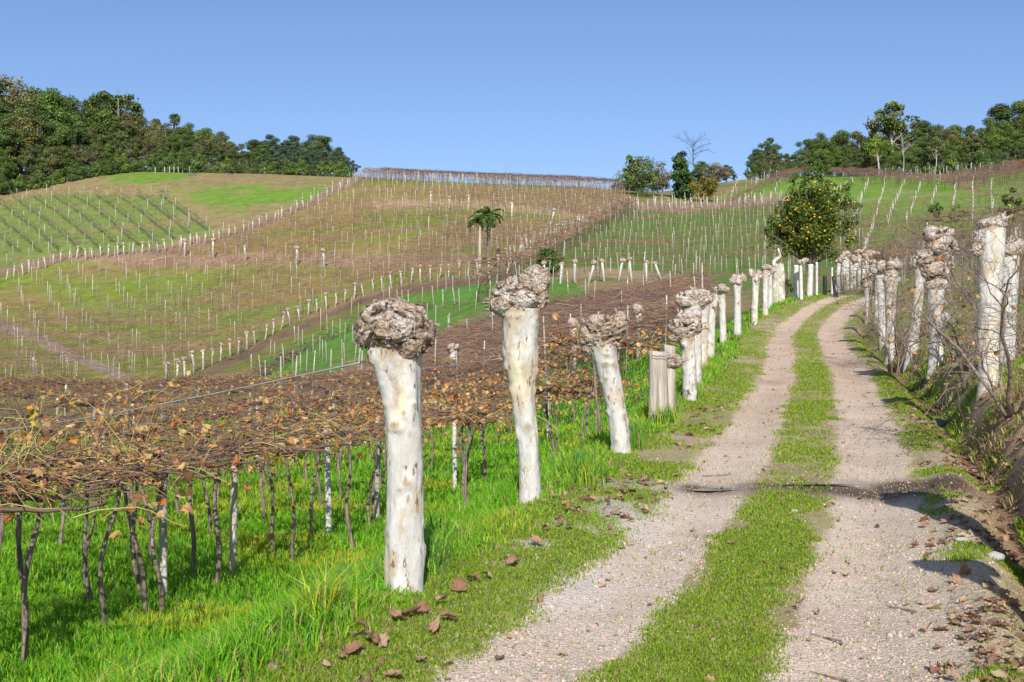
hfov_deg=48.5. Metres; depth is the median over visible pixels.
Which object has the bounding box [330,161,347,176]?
tree
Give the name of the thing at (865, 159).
tree
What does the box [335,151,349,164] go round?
tree
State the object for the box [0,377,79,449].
grapevine
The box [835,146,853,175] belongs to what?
tree
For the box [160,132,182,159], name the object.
tree
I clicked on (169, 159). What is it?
tree
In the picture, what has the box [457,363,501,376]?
grapevine
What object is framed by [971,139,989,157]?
tree
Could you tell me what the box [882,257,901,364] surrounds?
pollard tree
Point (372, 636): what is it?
dead leaf
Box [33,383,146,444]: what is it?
grapevine
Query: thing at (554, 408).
grapevine
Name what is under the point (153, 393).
grapevine
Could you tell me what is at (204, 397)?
grapevine
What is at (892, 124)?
tree
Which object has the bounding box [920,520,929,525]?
dead leaf
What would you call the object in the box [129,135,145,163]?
tree
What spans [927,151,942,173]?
tree
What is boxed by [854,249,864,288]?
pollard tree
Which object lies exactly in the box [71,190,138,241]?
vine row
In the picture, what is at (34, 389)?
grapevine
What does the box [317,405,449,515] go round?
grapevine
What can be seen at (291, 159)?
tree
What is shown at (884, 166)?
tree
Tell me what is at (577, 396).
grapevine
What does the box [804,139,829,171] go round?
tree
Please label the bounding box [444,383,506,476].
grapevine
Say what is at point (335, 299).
pollard tree
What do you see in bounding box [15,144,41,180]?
tree
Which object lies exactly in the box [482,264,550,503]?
pollard tree
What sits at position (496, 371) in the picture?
grapevine
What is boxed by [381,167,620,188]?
ridge vine canopy
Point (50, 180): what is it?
tree
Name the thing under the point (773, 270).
pollard tree
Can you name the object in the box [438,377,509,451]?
grapevine
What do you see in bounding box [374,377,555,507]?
grapevine
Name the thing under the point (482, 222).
palm tree
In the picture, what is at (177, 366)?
pollard tree
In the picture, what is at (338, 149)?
tree
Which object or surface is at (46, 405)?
grapevine
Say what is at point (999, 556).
stone
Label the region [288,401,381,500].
grapevine
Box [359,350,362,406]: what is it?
vine post
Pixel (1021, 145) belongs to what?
tree
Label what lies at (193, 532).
grapevine
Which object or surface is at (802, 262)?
tree
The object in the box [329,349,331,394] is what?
vine post
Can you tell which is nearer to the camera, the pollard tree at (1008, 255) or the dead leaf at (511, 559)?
the dead leaf at (511, 559)
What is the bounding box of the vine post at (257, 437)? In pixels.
[256,399,259,472]
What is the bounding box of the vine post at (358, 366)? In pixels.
[354,348,360,407]
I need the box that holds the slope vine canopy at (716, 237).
[522,196,867,289]
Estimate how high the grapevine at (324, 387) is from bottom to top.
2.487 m
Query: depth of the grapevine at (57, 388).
33.58 m
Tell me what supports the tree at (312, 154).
on the ground at (222, 202)
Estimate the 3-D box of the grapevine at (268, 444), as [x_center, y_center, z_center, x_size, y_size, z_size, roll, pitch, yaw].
[-3.847,2.104,14.373,3.033,2.521,2.706,0,0,1]
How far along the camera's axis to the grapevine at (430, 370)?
46.30 m
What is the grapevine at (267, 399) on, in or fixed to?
on the ground at (222, 202)
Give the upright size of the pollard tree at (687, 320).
1.771 m
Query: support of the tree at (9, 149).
on the ground at (222, 202)
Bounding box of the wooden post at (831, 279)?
[831,267,832,293]
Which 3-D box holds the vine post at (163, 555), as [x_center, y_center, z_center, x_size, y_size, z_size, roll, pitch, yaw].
[-4.286,2.402,13.990,0.101,2.091,0.131,0,0,-3]
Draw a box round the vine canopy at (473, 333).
[314,263,727,416]
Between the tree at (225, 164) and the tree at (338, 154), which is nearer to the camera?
the tree at (225, 164)
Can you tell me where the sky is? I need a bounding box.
[0,0,1023,191]
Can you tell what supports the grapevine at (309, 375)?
on the ground at (222, 202)
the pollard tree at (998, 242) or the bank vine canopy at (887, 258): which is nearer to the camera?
the pollard tree at (998, 242)
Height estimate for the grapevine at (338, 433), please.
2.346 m
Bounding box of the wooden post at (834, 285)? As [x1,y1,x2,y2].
[832,276,837,297]
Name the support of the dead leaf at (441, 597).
on the ground at (222, 202)
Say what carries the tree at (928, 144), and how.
on the ground at (222, 202)
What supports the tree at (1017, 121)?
on the ground at (222, 202)
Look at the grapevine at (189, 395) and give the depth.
29.31 m
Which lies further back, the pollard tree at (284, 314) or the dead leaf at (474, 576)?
the pollard tree at (284, 314)
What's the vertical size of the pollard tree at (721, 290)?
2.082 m
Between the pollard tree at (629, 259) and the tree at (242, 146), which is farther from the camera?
the tree at (242, 146)
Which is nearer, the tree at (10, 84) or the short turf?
the short turf
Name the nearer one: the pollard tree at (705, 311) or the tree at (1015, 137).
the pollard tree at (705, 311)
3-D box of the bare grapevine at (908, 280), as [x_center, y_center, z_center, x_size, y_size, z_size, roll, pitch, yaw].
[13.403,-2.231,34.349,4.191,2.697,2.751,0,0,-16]
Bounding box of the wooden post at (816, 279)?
[815,262,817,294]
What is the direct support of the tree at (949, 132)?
on the ground at (222, 202)
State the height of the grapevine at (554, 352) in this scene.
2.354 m
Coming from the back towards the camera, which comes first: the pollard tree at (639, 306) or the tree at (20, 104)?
the tree at (20, 104)
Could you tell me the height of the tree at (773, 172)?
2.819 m
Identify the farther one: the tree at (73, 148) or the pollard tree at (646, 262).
the tree at (73, 148)
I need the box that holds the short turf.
[156,293,1023,681]
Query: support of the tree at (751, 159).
on the ground at (222, 202)
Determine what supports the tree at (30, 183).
on the ground at (222, 202)
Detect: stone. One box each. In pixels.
[931,418,947,426]
[955,537,969,541]
[985,551,1004,560]
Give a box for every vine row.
[0,198,60,250]
[0,214,39,249]
[0,231,17,250]
[9,189,80,248]
[31,191,99,247]
[50,189,118,243]
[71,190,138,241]
[93,188,156,240]
[114,189,172,236]
[136,189,189,229]
[157,188,205,226]
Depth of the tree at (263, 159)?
260.54 m
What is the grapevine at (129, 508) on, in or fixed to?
on the ground at (222, 202)
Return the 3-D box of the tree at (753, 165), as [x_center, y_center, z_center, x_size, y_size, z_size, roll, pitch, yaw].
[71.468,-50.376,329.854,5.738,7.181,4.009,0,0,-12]
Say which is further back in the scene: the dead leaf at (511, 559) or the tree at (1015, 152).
the tree at (1015, 152)
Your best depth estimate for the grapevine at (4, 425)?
19.28 m
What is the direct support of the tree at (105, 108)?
on the ground at (222, 202)
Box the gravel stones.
[279,397,1023,681]
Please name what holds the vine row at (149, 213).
attached to the distant vine posts at (482, 179)
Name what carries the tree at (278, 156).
on the ground at (222, 202)
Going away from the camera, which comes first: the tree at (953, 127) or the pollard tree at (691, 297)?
the pollard tree at (691, 297)
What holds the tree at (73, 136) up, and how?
on the ground at (222, 202)
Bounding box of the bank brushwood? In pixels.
[223,286,491,394]
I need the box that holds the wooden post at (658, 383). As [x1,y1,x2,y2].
[648,351,670,420]
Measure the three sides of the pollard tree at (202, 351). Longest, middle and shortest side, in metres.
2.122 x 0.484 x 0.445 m
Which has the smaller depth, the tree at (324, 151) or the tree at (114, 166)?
the tree at (114, 166)
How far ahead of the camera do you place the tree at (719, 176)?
321.00 m
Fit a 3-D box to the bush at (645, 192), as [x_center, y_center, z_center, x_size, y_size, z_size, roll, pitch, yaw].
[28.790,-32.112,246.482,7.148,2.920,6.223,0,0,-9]
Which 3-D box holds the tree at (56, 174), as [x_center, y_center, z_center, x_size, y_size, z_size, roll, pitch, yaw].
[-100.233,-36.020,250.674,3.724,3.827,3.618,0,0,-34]
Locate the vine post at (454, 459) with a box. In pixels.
[452,406,456,488]
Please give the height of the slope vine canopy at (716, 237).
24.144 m
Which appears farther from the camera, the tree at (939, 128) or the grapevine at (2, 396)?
the tree at (939, 128)
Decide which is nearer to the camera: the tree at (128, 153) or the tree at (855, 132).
the tree at (128, 153)
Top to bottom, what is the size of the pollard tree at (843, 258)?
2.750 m
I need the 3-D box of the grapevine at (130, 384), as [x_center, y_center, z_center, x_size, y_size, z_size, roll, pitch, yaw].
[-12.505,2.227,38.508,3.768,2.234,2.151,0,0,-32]
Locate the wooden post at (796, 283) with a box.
[793,265,798,297]
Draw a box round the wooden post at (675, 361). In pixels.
[664,344,686,412]
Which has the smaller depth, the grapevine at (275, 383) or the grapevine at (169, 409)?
the grapevine at (169, 409)
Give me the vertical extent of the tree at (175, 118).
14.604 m
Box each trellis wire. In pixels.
[0,423,50,430]
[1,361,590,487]
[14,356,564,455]
[51,361,365,423]
[267,358,502,384]
[481,375,596,376]
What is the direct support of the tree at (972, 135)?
on the ground at (222, 202)
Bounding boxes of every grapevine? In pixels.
[0,368,193,604]
[0,371,82,422]
[0,372,22,387]
[0,373,105,419]
[0,374,59,423]
[0,375,36,423]
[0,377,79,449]
[0,383,46,433]
[0,384,46,420]
[0,389,152,645]
[0,395,26,412]
[0,396,56,419]
[0,396,183,526]
[0,402,141,545]
[0,404,70,556]
[0,411,76,438]
[0,414,177,582]
[0,428,221,663]
[0,430,95,496]
[0,447,166,527]
[0,451,203,540]
[1,400,106,487]
[1,403,165,513]
[4,370,77,412]
[5,433,251,613]
[7,389,116,452]
[11,378,76,446]
[18,377,54,404]
[18,434,227,628]
[21,377,132,439]
[31,428,214,598]
[32,375,105,415]
[32,405,220,520]
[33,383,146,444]
[40,371,117,420]
[42,414,259,562]
[52,386,136,438]
[54,379,150,436]
[65,395,233,489]
[66,375,136,409]
[67,373,135,399]
[79,391,186,499]
[91,414,294,612]
[94,374,186,398]
[96,374,163,423]
[98,379,193,423]
[102,384,192,423]
[106,378,195,426]
[106,412,337,586]
[112,419,300,574]
[118,391,285,516]
[120,413,260,538]
[121,372,187,425]
[123,377,214,439]
[128,380,246,407]
[145,370,210,428]
[148,371,203,404]
[155,384,234,457]
[156,371,218,401]
[162,386,288,498]
[163,386,253,479]
[176,382,316,492]
[177,409,349,553]
[179,420,385,563]
[188,370,252,427]
[193,373,288,427]
[199,404,343,521]
[201,372,237,423]
[202,373,266,434]
[212,371,268,410]
[213,368,260,391]
[226,384,309,469]
[229,388,382,506]
[230,378,313,434]
[232,409,385,535]
[236,373,323,435]
[237,374,317,418]
[245,374,353,429]
[255,387,359,480]
[255,405,385,547]
[256,383,314,462]
[257,369,348,413]
[271,371,314,415]
[279,369,336,411]
[280,370,323,392]
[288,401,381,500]
[289,377,368,409]
[293,405,444,524]
[296,378,376,463]
[299,368,365,420]
[300,366,355,400]
[315,370,372,413]
[316,375,380,459]
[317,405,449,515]
[324,377,375,405]
[331,366,375,388]
[337,383,436,486]
[341,373,375,415]
[341,373,424,386]
[351,367,439,378]
[353,401,505,443]
[355,382,454,413]
[357,392,489,429]
[359,373,384,432]
[366,383,469,468]
[368,381,443,447]
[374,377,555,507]
[380,389,539,495]
[421,371,446,423]
[421,373,488,439]
[422,362,446,388]
[422,365,478,400]
[422,393,513,485]
[423,376,554,480]
[429,360,475,386]
[429,379,508,458]
[430,370,494,431]
[434,356,469,381]
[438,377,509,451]
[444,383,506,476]
[449,347,501,395]
[449,364,503,426]
[450,373,508,444]
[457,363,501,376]
[458,353,543,396]
[460,358,508,414]
[460,370,602,456]
[468,371,545,432]
[473,383,581,413]
[492,367,567,384]
[495,310,708,431]
[503,378,584,449]
[538,347,591,402]
[538,357,583,414]
[538,360,624,424]
[540,342,573,370]
[541,317,679,370]
[542,365,648,435]
[542,382,644,443]
[561,377,648,433]
[628,318,654,360]
[814,257,1023,365]
[827,199,975,376]
[836,158,1023,459]
[847,281,976,383]
[850,245,974,361]
[859,239,1023,392]
[860,182,1023,330]
[876,238,975,329]
[891,227,1019,305]
[907,232,1023,356]
[909,199,1022,326]
[916,225,1023,329]
[917,290,1023,394]
[924,235,976,310]
[955,214,1023,299]
[958,206,1023,299]
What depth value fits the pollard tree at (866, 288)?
43.92 m
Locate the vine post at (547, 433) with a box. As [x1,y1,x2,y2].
[546,381,549,438]
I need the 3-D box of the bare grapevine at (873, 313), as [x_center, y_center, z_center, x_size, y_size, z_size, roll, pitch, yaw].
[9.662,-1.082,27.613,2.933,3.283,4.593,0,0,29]
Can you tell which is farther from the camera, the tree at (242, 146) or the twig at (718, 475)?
the tree at (242, 146)
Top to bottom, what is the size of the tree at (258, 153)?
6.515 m
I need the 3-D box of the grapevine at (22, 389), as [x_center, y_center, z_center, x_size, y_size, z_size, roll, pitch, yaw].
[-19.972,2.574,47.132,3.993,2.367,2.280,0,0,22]
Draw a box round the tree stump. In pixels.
[772,248,785,303]
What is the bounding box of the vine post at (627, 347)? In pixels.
[625,305,628,374]
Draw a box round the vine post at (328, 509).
[324,425,331,534]
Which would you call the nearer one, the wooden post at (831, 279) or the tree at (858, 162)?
the wooden post at (831, 279)
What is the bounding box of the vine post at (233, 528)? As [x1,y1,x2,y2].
[229,451,237,576]
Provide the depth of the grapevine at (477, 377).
40.62 m
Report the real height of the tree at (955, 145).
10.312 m
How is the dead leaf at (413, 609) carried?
on the ground at (222, 202)
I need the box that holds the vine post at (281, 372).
[280,356,282,414]
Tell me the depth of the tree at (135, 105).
283.44 m
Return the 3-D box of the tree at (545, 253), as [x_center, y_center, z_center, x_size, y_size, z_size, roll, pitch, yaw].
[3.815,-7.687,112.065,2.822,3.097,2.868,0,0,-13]
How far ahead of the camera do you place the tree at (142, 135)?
285.97 m
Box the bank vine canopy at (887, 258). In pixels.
[838,206,1023,336]
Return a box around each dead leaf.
[337,647,345,656]
[344,640,363,654]
[362,629,378,644]
[377,631,388,647]
[386,605,407,618]
[400,604,422,614]
[414,600,430,611]
[428,615,439,633]
[435,595,448,600]
[440,608,458,620]
[450,577,467,590]
[467,573,480,578]
[505,555,521,563]
[528,534,545,542]
[890,492,900,497]
[911,539,918,546]
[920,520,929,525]
[921,620,932,630]
[937,668,946,674]
[945,667,959,678]
[949,572,963,584]
[959,563,971,574]
[978,646,999,653]
[990,543,999,547]
[999,588,1012,594]
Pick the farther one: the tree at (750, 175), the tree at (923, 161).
the tree at (750, 175)
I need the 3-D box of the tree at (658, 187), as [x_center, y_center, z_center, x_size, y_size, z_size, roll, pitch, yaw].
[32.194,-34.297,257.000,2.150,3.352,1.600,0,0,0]
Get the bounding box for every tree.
[0,74,36,111]
[0,81,10,102]
[0,86,35,171]
[0,98,14,154]
[0,103,23,165]
[0,117,30,177]
[0,124,18,157]
[0,150,16,180]
[0,175,13,193]
[2,98,46,174]
[2,114,51,175]
[2,146,22,178]
[11,174,32,192]
[14,86,49,121]
[14,97,59,176]
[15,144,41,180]
[17,115,54,165]
[24,181,35,190]
[27,90,82,172]
[28,144,50,174]
[28,169,49,188]
[33,120,70,151]
[39,146,65,179]
[42,176,53,185]
[43,86,74,171]
[43,122,83,166]
[49,104,86,131]
[49,145,76,175]
[49,169,64,183]
[59,165,78,180]
[60,94,97,118]
[63,121,100,168]
[65,110,104,149]
[67,145,86,166]
[67,162,86,179]
[73,108,107,150]
[75,127,106,151]
[80,165,96,177]
[81,101,95,168]
[81,144,104,173]
[82,91,121,144]
[88,102,135,157]
[89,162,103,175]
[92,144,107,165]
[94,157,119,174]
[96,90,141,167]
[101,140,122,163]
[105,120,129,156]
[107,160,122,173]
[109,113,146,152]
[113,153,134,173]
[114,123,139,169]
[116,99,151,126]
[118,94,144,136]
[119,142,138,158]
[121,117,152,155]
[122,156,140,171]
[129,123,151,154]
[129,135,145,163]
[133,159,150,171]
[136,148,148,166]
[137,133,159,154]
[138,121,170,146]
[141,119,164,161]
[142,153,158,171]
[145,130,171,153]
[150,122,182,146]
[151,148,157,162]
[152,163,166,171]
[155,145,173,167]
[158,153,177,171]
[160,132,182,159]
[162,114,182,157]
[163,361,169,379]
[172,157,188,171]
[175,358,180,374]
[176,122,204,151]
[177,150,190,164]
[178,154,199,172]
[179,140,195,159]
[180,129,199,165]
[181,356,186,377]
[183,238,186,256]
[189,153,210,172]
[190,350,194,371]
[191,140,211,168]
[192,127,217,164]
[192,134,214,167]
[197,152,207,171]
[200,349,205,369]
[202,164,211,172]
[205,133,231,155]
[206,145,222,164]
[210,155,216,168]
[211,238,215,257]
[211,349,214,364]
[212,161,224,172]
[213,130,233,165]
[219,158,235,172]
[219,342,223,360]
[223,143,240,159]
[225,148,240,162]
[226,159,242,172]
[227,338,231,356]
[234,144,246,164]
[238,152,253,166]
[240,164,249,173]
[241,145,253,160]
[242,245,246,261]
[244,139,260,166]
[244,331,248,349]
[248,145,272,165]
[248,162,259,173]
[251,141,271,157]
[251,326,255,343]
[254,155,268,172]
[257,162,269,173]
[260,134,279,149]
[260,152,273,165]
[261,139,279,161]
[263,147,276,171]
[268,161,280,173]
[269,151,287,168]
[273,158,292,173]
[276,144,297,165]
[279,135,307,160]
[280,311,285,328]
[285,161,302,174]
[285,307,290,324]
[287,153,300,168]
[289,136,303,148]
[294,159,308,175]
[294,246,298,264]
[295,134,331,149]
[298,153,315,164]
[299,148,315,165]
[300,147,319,173]
[301,142,313,153]
[303,135,335,172]
[303,164,320,175]
[306,299,310,315]
[308,155,325,167]
[312,143,334,160]
[313,161,325,175]
[314,148,333,165]
[321,248,325,268]
[323,161,334,175]
[323,292,327,309]
[326,152,348,164]
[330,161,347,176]
[331,147,350,174]
[334,293,337,306]
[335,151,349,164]
[335,159,348,173]
[344,167,353,176]
[349,160,360,173]
[352,296,439,593]
[388,272,391,288]
[418,264,421,282]
[447,343,458,399]
[467,214,493,265]
[473,206,503,264]
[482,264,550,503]
[510,201,513,215]
[535,247,563,276]
[559,262,563,283]
[567,317,579,373]
[572,259,577,282]
[575,308,630,454]
[589,260,596,281]
[599,258,604,281]
[611,178,626,190]
[614,156,662,195]
[617,173,637,190]
[617,257,625,281]
[622,154,637,193]
[627,257,632,281]
[632,303,643,360]
[643,260,648,280]
[647,161,673,196]
[648,171,667,191]
[651,185,659,195]
[652,261,660,280]
[666,308,705,400]
[671,150,695,198]
[674,132,710,191]
[675,286,710,382]
[687,175,719,201]
[689,161,714,182]
[697,162,731,181]
[700,288,712,369]
[707,292,720,359]
[708,171,727,181]
[711,283,729,342]
[721,165,734,181]
[729,272,746,334]
[730,172,737,180]
[745,151,762,177]
[747,143,767,176]
[747,171,754,179]
[748,268,762,324]
[749,155,766,172]
[754,167,768,177]
[756,153,771,171]
[758,137,783,170]
[758,163,769,171]
[761,264,772,315]
[763,163,862,293]
[764,146,780,174]
[768,169,777,176]
[768,265,775,308]
[774,158,786,168]
[778,153,792,169]
[779,165,790,176]
[787,154,801,167]
[794,139,812,165]
[795,258,808,299]
[799,152,813,168]
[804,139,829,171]
[807,132,828,158]
[809,149,826,165]
[812,159,823,171]
[813,140,838,174]
[821,146,840,172]
[823,158,834,175]
[824,164,834,176]
[829,129,856,149]
[831,134,852,162]
[834,170,843,176]
[834,256,842,291]
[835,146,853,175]
[840,157,850,175]
[840,254,849,289]
[842,250,850,289]
[845,134,868,173]
[846,130,864,172]
[850,254,853,289]
[851,256,857,289]
[853,157,865,169]
[854,143,871,173]
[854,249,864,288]
[861,259,864,277]
[862,130,877,167]
[862,150,880,165]
[862,156,873,175]
[863,101,922,173]
[863,279,872,324]
[864,132,891,175]
[864,252,871,273]
[865,250,875,274]
[868,260,886,348]
[872,259,878,328]
[874,129,900,154]
[877,152,893,167]
[877,163,890,174]
[879,142,898,174]
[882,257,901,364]
[890,165,900,174]
[891,151,908,173]
[892,133,915,171]
[894,130,915,167]
[898,143,910,168]
[900,164,911,174]
[902,132,922,173]
[902,250,924,371]
[903,121,928,168]
[904,151,917,171]
[905,140,925,165]
[911,223,959,379]
[912,166,920,173]
[913,120,938,159]
[914,135,939,171]
[914,150,930,172]
[921,129,944,172]
[922,162,935,173]
[926,137,945,169]
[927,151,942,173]
[928,123,946,167]
[929,140,948,164]
[934,163,943,173]
[937,127,962,145]
[939,153,957,173]
[941,137,964,165]
[941,149,955,163]
[943,124,972,152]
[946,129,967,167]
[955,152,970,167]
[958,164,965,172]
[959,125,975,157]
[959,139,979,168]
[962,132,979,163]
[969,211,1013,400]
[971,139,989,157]
[971,147,1005,168]
[973,120,1001,155]
[974,117,996,136]
[984,121,1018,168]
[984,127,1010,157]
[985,103,1015,168]
[991,147,1001,160]
[996,99,1023,129]
[999,126,1023,167]
[999,142,1014,160]
[999,235,1023,363]
[1008,143,1023,159]
[1011,116,1022,158]
[1015,115,1023,133]
[1017,129,1023,158]
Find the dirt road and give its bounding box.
[420,295,970,681]
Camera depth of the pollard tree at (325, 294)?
133.45 m
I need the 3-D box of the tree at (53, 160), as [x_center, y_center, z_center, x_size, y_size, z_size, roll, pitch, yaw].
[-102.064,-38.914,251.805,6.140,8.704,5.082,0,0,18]
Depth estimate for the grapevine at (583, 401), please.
28.92 m
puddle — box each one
[690,488,733,490]
[778,484,852,484]
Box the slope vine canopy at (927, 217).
[860,160,1023,260]
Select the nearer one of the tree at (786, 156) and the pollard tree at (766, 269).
the pollard tree at (766, 269)
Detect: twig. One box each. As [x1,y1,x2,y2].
[702,472,733,475]
[810,671,848,681]
[811,633,842,644]
[884,604,917,612]
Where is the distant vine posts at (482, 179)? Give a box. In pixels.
[1,162,1005,358]
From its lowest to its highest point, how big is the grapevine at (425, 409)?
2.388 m
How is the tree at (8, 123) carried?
on the ground at (222, 202)
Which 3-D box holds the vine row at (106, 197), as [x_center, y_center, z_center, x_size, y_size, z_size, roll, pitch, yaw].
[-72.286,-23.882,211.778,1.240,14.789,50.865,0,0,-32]
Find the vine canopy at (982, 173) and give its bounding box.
[708,159,1023,208]
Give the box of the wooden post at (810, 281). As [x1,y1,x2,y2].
[806,264,812,296]
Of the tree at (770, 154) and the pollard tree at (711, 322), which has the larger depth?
the tree at (770, 154)
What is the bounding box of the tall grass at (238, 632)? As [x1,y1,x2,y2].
[0,292,821,681]
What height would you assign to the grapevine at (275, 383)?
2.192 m
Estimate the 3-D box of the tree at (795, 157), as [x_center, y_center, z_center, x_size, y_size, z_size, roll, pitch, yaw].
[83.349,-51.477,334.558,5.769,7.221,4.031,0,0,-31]
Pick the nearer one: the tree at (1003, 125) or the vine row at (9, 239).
the vine row at (9, 239)
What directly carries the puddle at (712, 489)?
on the dirt road
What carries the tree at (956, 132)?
on the ground at (222, 202)
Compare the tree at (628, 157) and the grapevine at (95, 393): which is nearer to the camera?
the grapevine at (95, 393)
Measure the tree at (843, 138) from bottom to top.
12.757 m
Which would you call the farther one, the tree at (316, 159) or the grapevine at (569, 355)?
the tree at (316, 159)
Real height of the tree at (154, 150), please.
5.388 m
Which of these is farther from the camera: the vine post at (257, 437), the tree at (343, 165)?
the tree at (343, 165)
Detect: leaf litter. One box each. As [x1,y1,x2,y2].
[197,399,737,681]
[442,320,943,681]
[878,325,1023,681]
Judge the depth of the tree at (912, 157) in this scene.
301.42 m
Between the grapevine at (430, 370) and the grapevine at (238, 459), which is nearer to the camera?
the grapevine at (238, 459)
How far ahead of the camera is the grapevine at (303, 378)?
38.61 m
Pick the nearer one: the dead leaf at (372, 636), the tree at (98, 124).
the dead leaf at (372, 636)
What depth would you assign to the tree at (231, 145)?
279.49 m
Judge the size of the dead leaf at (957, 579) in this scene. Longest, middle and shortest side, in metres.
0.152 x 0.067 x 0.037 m
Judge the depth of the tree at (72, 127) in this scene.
266.61 m
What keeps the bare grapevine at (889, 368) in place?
on the ground at (222, 202)
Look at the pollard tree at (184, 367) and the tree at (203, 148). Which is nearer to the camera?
the pollard tree at (184, 367)
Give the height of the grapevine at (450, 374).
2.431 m
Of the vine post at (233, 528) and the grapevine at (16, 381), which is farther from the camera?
the grapevine at (16, 381)
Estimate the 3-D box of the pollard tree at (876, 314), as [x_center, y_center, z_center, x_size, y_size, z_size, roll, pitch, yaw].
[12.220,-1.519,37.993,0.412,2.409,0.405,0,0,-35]
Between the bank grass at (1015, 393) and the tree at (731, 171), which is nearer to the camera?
the bank grass at (1015, 393)
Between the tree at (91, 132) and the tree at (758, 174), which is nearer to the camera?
the tree at (91, 132)
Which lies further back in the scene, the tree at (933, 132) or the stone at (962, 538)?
the tree at (933, 132)
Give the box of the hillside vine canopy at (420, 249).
[0,167,632,390]
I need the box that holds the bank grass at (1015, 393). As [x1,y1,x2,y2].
[864,274,1023,546]
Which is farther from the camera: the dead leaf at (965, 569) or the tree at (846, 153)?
the tree at (846, 153)
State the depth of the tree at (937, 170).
294.41 m
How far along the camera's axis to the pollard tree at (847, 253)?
74.98 m
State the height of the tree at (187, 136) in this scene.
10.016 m
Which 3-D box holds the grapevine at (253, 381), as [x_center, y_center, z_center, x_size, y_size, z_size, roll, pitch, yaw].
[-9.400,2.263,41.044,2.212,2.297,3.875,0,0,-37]
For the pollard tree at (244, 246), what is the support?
on the ground at (222, 202)
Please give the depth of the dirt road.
8.68 m
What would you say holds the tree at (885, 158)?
on the ground at (222, 202)
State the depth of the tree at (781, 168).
310.42 m
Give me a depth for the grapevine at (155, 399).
27.44 m
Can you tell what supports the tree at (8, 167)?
on the ground at (222, 202)
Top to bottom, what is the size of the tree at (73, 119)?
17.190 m
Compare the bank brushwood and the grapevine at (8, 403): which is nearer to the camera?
the grapevine at (8, 403)
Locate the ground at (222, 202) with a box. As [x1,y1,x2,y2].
[0,168,1023,681]
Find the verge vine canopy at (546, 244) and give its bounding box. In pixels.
[469,196,636,301]
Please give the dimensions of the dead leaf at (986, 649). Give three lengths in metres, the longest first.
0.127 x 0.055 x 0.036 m
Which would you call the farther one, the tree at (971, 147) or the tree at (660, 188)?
the tree at (660, 188)
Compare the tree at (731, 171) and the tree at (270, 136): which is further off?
the tree at (731, 171)
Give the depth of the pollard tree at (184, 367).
100.83 m
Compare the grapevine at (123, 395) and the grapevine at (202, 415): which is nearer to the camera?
the grapevine at (202, 415)
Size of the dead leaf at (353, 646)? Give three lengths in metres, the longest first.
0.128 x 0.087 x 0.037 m
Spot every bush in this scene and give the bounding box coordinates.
[629,187,658,196]
[785,278,792,296]
[827,259,862,294]
[861,253,886,291]
[927,201,943,220]
[947,204,970,222]
[997,187,1023,221]
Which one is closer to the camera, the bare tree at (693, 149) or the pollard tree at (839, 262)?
the pollard tree at (839, 262)
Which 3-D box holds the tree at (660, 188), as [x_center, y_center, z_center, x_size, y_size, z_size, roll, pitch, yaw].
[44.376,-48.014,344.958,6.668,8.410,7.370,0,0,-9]
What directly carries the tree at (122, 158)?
on the ground at (222, 202)
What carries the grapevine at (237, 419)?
on the ground at (222, 202)
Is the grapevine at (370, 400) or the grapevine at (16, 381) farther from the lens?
the grapevine at (16, 381)
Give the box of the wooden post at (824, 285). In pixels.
[823,276,826,294]
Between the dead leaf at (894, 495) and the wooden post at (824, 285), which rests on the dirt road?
the dead leaf at (894, 495)
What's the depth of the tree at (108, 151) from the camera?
264.82 m
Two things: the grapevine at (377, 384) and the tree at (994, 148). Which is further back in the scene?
the tree at (994, 148)
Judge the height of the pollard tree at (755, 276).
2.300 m
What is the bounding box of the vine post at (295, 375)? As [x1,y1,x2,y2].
[293,356,297,416]
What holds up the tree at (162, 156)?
on the ground at (222, 202)
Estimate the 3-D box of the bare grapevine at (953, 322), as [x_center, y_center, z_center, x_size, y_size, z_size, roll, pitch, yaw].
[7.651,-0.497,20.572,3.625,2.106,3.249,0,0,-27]
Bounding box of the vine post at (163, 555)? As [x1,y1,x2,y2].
[159,451,167,599]
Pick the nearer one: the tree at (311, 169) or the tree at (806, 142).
the tree at (311, 169)
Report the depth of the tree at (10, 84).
271.50 m
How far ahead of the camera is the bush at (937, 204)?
164.69 m
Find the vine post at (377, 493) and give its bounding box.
[374,419,379,519]
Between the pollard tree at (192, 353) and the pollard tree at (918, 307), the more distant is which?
the pollard tree at (192, 353)
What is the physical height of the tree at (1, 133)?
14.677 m
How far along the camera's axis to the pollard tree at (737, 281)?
37.39 m
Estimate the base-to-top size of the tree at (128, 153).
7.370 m
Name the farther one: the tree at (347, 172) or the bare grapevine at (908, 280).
the tree at (347, 172)
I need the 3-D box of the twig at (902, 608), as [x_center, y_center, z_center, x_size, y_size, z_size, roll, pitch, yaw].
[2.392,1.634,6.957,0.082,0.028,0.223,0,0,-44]
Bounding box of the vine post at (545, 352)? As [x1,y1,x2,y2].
[543,330,546,382]
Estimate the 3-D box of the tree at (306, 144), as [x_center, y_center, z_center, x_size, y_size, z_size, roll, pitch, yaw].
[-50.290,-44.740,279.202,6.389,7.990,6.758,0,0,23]
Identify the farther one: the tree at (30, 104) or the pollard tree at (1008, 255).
the tree at (30, 104)
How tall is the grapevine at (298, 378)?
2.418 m
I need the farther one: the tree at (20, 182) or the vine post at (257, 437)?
the tree at (20, 182)
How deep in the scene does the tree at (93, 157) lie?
261.83 m

